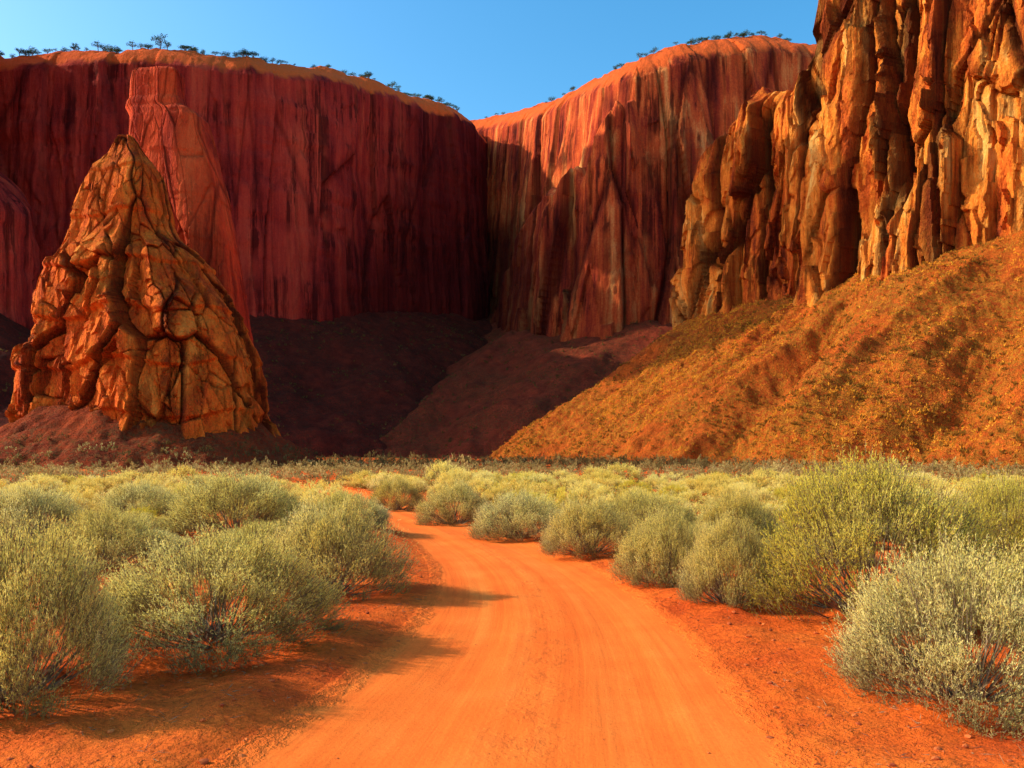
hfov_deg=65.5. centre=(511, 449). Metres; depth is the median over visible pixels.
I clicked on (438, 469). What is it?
shrub
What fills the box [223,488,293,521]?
shrub
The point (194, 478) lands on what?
shrub
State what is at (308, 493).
shrub
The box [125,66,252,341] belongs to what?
rock tower
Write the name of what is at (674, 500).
shrub
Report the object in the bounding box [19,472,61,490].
shrub
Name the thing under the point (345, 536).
shrub
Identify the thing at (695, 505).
shrub
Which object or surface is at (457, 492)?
shrub
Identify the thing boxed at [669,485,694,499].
shrub
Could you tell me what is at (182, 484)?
shrub
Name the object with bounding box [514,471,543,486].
shrub
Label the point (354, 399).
hill
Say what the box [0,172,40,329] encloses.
cliff
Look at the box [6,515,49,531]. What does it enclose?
shrub
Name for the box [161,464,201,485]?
shrub
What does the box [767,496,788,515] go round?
shrub
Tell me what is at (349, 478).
shrub
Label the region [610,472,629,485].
shrub
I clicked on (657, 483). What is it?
shrub
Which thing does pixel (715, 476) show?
shrub
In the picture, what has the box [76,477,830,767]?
dirt road
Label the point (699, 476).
shrub
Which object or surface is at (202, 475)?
shrub
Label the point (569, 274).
cliff
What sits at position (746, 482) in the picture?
shrub
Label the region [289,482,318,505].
shrub
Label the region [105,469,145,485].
shrub
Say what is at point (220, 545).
shrub
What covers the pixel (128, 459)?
mound scrub
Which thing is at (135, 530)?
shrub
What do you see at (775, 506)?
shrub
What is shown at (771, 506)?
shrub
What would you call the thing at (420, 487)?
shrub
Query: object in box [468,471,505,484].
shrub
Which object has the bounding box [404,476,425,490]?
shrub
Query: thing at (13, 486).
shrub
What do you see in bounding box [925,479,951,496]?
shrub
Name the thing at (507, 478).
shrub
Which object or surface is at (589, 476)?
shrub
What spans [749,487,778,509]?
shrub
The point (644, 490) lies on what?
shrub
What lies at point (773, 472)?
shrub
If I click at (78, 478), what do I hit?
shrub
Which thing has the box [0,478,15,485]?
shrub
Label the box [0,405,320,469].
hill
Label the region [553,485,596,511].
shrub
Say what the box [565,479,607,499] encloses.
shrub
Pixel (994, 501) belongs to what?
shrub
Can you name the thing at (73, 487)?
shrub
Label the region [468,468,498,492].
shrub
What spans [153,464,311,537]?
shrub
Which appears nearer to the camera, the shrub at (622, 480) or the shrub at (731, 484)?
the shrub at (731, 484)
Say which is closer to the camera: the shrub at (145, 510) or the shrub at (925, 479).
the shrub at (145, 510)
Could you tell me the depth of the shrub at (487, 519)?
20.98 m
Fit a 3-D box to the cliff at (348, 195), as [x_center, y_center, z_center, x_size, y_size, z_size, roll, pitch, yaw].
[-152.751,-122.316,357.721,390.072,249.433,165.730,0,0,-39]
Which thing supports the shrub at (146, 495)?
on the ground at (186, 739)
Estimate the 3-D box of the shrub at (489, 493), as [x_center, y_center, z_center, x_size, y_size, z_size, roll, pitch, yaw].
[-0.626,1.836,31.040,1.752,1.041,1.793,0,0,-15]
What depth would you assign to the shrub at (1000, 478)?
39.62 m
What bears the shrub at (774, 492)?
on the ground at (186, 739)
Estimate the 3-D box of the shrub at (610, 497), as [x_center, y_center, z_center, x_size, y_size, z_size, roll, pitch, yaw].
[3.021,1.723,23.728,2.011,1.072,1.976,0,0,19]
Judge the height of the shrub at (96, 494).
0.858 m
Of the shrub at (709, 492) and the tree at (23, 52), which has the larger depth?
the tree at (23, 52)
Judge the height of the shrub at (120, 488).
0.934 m
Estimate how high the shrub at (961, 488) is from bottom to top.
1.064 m
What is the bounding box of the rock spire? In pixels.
[5,134,280,438]
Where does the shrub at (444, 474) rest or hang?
on the ground at (186, 739)
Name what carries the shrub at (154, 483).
on the ground at (186, 739)
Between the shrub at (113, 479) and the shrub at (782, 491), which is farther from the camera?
the shrub at (113, 479)
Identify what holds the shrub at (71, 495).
on the ground at (186, 739)
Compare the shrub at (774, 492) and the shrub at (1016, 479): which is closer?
the shrub at (774, 492)
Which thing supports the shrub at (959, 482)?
on the ground at (186, 739)
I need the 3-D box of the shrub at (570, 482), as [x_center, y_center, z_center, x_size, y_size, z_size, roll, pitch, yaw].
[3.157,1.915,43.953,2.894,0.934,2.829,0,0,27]
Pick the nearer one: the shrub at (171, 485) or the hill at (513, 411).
the shrub at (171, 485)
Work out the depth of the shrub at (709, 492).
34.77 m
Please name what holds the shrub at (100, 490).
on the ground at (186, 739)
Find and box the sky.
[0,0,817,119]
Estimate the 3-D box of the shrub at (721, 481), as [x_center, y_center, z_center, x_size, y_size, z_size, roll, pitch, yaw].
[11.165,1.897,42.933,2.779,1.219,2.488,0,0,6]
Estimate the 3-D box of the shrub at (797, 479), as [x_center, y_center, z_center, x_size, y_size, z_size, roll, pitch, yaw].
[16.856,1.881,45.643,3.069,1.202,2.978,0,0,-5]
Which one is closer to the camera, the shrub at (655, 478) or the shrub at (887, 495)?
the shrub at (887, 495)
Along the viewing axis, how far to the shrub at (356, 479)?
47.53 m
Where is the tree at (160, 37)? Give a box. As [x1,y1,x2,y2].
[151,33,169,48]
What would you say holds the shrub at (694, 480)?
on the ground at (186, 739)
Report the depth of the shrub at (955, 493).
29.29 m
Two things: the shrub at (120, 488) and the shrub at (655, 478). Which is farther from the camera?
the shrub at (655, 478)
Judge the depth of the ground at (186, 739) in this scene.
7.58 m
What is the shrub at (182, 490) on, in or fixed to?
on the ground at (186, 739)
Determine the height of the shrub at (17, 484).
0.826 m
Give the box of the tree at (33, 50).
[26,46,37,54]
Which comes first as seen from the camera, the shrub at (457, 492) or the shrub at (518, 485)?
the shrub at (457, 492)
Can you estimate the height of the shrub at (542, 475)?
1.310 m
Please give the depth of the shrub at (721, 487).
32.45 m
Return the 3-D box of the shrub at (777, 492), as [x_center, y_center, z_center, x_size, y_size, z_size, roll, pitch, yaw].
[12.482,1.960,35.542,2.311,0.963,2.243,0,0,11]
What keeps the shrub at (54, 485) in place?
on the ground at (186, 739)
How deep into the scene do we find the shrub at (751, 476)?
44.23 m
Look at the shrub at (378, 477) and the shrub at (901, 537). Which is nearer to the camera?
the shrub at (901, 537)
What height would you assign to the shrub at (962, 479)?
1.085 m
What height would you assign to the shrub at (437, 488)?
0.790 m
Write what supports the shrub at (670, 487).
on the ground at (186, 739)
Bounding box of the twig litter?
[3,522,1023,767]
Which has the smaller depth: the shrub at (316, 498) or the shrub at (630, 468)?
the shrub at (316, 498)
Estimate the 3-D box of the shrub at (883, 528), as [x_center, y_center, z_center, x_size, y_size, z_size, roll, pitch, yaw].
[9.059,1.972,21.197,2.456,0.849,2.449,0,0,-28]
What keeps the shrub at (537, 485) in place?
on the ground at (186, 739)
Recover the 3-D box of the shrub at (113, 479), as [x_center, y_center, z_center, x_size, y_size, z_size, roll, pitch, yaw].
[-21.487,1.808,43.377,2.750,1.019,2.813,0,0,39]
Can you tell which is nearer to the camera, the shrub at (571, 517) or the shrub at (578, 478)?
the shrub at (571, 517)
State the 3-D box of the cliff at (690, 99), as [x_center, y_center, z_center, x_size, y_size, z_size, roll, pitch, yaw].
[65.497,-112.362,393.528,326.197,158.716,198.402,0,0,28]
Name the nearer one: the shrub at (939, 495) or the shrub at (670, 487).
the shrub at (939, 495)
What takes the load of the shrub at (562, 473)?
on the ground at (186, 739)
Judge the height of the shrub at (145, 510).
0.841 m
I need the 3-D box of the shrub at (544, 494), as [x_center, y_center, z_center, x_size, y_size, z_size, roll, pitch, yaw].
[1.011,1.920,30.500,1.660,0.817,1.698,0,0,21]
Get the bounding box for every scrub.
[0,311,665,456]
[0,430,309,468]
[0,440,1023,486]
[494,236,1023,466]
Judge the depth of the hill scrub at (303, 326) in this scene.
283.65 m
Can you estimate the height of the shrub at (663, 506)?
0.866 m
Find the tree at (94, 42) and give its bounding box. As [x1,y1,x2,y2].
[91,40,103,50]
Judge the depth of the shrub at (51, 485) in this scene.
38.82 m
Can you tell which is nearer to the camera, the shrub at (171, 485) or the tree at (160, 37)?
the shrub at (171, 485)
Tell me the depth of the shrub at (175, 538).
18.05 m
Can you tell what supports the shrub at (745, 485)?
on the ground at (186, 739)
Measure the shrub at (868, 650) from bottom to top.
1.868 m
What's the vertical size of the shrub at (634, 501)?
1.554 m
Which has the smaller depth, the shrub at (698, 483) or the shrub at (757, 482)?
the shrub at (698, 483)
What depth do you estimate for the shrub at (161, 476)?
45.87 m
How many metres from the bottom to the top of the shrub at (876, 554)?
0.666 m
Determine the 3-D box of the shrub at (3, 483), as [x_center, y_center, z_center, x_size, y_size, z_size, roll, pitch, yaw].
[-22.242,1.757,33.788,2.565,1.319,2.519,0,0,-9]
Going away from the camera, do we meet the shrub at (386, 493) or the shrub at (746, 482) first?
the shrub at (386, 493)
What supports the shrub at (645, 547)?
on the ground at (186, 739)
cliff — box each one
[0,48,489,321]
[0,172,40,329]
[470,35,816,324]
[490,100,639,341]
[669,0,1023,328]
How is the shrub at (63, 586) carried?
on the ground at (186, 739)
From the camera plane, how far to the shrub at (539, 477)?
49.71 m
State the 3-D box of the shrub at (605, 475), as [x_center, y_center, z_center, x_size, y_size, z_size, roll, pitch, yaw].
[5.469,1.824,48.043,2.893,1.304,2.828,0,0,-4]
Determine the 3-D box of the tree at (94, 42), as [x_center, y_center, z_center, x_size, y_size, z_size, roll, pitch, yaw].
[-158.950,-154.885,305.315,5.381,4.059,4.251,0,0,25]
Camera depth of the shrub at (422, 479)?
46.74 m
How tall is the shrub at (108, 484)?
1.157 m
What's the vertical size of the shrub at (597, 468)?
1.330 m
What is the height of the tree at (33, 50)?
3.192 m
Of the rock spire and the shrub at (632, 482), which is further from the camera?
the rock spire
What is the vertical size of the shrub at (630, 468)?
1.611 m
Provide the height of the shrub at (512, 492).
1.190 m
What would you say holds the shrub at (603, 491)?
on the ground at (186, 739)
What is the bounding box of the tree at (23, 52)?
[19,49,30,55]
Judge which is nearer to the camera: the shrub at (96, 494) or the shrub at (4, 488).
the shrub at (4, 488)
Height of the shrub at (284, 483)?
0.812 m
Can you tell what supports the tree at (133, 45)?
on the cliff at (348, 195)
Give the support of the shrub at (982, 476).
on the ground at (186, 739)
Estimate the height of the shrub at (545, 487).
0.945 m
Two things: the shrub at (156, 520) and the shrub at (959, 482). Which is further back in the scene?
the shrub at (959, 482)
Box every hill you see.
[0,311,491,456]
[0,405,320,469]
[375,313,671,458]
[485,230,1023,471]
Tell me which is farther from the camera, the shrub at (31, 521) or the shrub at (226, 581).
the shrub at (31, 521)
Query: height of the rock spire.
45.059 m
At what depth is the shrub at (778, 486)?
39.40 m
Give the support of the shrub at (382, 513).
on the ground at (186, 739)
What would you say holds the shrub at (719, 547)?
on the ground at (186, 739)
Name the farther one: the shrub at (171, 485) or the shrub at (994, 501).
the shrub at (171, 485)
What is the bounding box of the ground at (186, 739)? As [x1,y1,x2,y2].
[0,457,1023,767]
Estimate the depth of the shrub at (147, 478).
39.41 m
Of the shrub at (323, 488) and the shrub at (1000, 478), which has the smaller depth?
the shrub at (323, 488)
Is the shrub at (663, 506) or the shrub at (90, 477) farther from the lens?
the shrub at (90, 477)
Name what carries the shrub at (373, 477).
on the ground at (186, 739)
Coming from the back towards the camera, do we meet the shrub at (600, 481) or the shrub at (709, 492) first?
the shrub at (600, 481)
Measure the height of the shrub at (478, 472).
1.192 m
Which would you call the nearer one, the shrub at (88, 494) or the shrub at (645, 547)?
the shrub at (645, 547)
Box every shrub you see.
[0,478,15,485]
[0,479,11,492]
[0,481,101,551]
[0,484,24,507]
[0,508,147,720]
[2,482,36,488]
[5,480,45,494]
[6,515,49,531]
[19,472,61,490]
[23,500,172,574]
[31,474,77,489]
[34,476,62,492]
[37,479,67,492]
[43,490,86,511]
[49,495,106,514]
[55,484,96,501]
[64,514,355,679]
[66,475,107,486]
[66,478,108,493]
[71,486,99,514]
[72,476,118,492]
[79,474,100,483]
[82,486,107,495]
[90,475,133,490]
[92,477,186,522]
[94,490,118,499]
[100,482,139,499]
[101,510,165,532]
[102,528,195,554]
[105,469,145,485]
[118,506,166,520]
[132,474,164,489]
[136,479,159,496]
[139,469,176,487]
[151,514,219,529]
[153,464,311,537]
[159,481,186,494]
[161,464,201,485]
[161,485,181,493]
[162,474,188,492]
[170,483,191,500]
[175,480,193,490]
[177,532,263,566]
[182,474,219,488]
[189,473,209,487]
[211,517,293,558]
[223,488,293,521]
[247,482,420,605]
[271,478,297,491]
[289,479,345,503]
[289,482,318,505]
[295,539,378,572]
[296,483,361,502]
[296,489,343,511]
[307,486,393,529]
[333,473,365,486]
[345,469,388,488]
[358,471,407,489]
[364,473,426,511]
[366,472,394,490]
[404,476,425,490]
[406,477,432,492]
[409,475,495,526]
[409,476,428,488]
[422,459,468,486]
[425,483,445,497]
[428,466,478,492]
[461,476,513,500]
[463,488,566,541]
[466,469,499,481]
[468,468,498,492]
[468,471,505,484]
[474,481,512,492]
[480,485,509,508]
[484,472,514,488]
[492,477,542,505]
[492,488,543,512]
[501,498,560,521]
[504,471,530,483]
[514,470,560,491]
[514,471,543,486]
[515,481,552,492]
[519,482,557,496]
[525,471,558,484]
[526,490,556,499]
[535,490,639,559]
[537,480,581,521]
[547,469,578,481]
[550,477,584,491]
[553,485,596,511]
[561,474,590,486]
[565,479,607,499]
[575,466,615,482]
[577,470,603,482]
[581,474,621,496]
[588,470,624,488]
[588,485,619,502]
[589,485,701,539]
[590,490,641,519]
[601,477,636,490]
[603,462,642,483]
[606,505,712,588]
[607,476,654,496]
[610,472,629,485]
[616,498,681,518]
[618,486,655,498]
[638,476,668,488]
[643,473,670,487]
[646,493,689,510]
[649,479,674,491]
[654,480,689,493]
[657,481,692,500]
[658,470,692,488]
[659,522,745,561]
[659,539,716,572]
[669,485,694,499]
[670,477,718,494]
[672,501,786,610]
[674,489,713,508]
[679,478,716,490]
[679,501,708,517]
[690,484,719,503]
[692,481,789,542]
[693,473,730,488]
[699,469,733,487]
[699,474,734,494]
[710,482,756,501]
[720,480,761,500]
[726,479,767,488]
[726,482,762,491]
[731,470,773,490]
[733,443,1023,639]
[735,481,757,493]
[747,468,786,487]
[748,503,795,527]
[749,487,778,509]
[754,499,787,518]
[760,487,787,499]
[766,483,783,493]
[766,485,804,500]
[767,472,816,490]
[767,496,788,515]
[777,483,796,500]
[785,475,819,486]
[791,536,881,565]
[821,515,1023,741]
[842,515,899,541]
[893,529,928,546]
[906,473,940,485]
[907,471,951,490]
[915,488,956,506]
[921,455,1023,576]
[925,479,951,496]
[941,486,967,508]
[942,479,973,502]
[945,482,1005,498]
[946,477,983,493]
[956,476,977,486]
[975,473,995,483]
[980,474,1018,491]
[995,474,1023,486]
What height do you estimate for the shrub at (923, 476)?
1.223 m
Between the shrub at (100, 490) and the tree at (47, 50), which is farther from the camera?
the tree at (47, 50)
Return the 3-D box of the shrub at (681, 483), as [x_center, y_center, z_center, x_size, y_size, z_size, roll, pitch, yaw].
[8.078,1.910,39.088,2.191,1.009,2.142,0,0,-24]
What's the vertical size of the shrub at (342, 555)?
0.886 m
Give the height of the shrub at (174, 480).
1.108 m
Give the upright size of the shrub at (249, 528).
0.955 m
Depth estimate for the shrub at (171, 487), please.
35.33 m
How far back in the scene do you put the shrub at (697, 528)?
17.07 m
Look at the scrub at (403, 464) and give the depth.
76.91 m
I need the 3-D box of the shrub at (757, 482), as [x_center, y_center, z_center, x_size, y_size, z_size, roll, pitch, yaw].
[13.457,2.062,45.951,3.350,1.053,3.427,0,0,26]
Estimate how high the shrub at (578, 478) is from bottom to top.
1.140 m
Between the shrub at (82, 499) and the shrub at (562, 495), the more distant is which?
the shrub at (82, 499)
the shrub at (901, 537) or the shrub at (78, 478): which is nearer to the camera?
the shrub at (901, 537)
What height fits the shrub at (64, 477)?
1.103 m
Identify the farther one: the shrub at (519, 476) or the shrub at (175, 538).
the shrub at (519, 476)
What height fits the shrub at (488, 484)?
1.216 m
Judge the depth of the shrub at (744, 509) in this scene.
18.45 m
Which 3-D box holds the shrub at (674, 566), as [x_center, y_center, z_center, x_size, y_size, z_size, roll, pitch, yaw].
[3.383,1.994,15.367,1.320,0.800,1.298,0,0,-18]
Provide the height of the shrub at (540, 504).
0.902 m
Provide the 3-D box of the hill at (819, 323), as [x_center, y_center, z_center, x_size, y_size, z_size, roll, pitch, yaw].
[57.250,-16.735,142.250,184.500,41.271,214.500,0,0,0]
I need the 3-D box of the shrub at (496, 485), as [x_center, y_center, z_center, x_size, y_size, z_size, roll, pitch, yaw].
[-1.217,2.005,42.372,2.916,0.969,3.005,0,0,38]
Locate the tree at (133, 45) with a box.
[126,40,138,49]
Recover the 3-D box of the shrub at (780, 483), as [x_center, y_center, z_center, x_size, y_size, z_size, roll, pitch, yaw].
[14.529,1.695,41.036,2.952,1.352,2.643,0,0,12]
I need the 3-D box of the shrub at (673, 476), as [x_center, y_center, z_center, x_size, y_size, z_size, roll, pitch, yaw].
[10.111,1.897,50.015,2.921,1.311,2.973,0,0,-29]
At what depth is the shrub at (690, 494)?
29.44 m
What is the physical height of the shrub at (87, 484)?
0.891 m
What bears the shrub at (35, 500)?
on the ground at (186, 739)
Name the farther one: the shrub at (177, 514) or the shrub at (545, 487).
the shrub at (545, 487)
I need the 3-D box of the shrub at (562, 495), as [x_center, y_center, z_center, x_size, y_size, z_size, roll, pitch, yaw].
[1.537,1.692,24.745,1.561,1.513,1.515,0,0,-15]
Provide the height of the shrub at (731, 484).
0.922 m
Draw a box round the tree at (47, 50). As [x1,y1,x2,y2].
[41,49,52,53]
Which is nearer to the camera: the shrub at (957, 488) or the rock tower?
the shrub at (957, 488)
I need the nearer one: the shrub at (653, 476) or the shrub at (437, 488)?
the shrub at (437, 488)

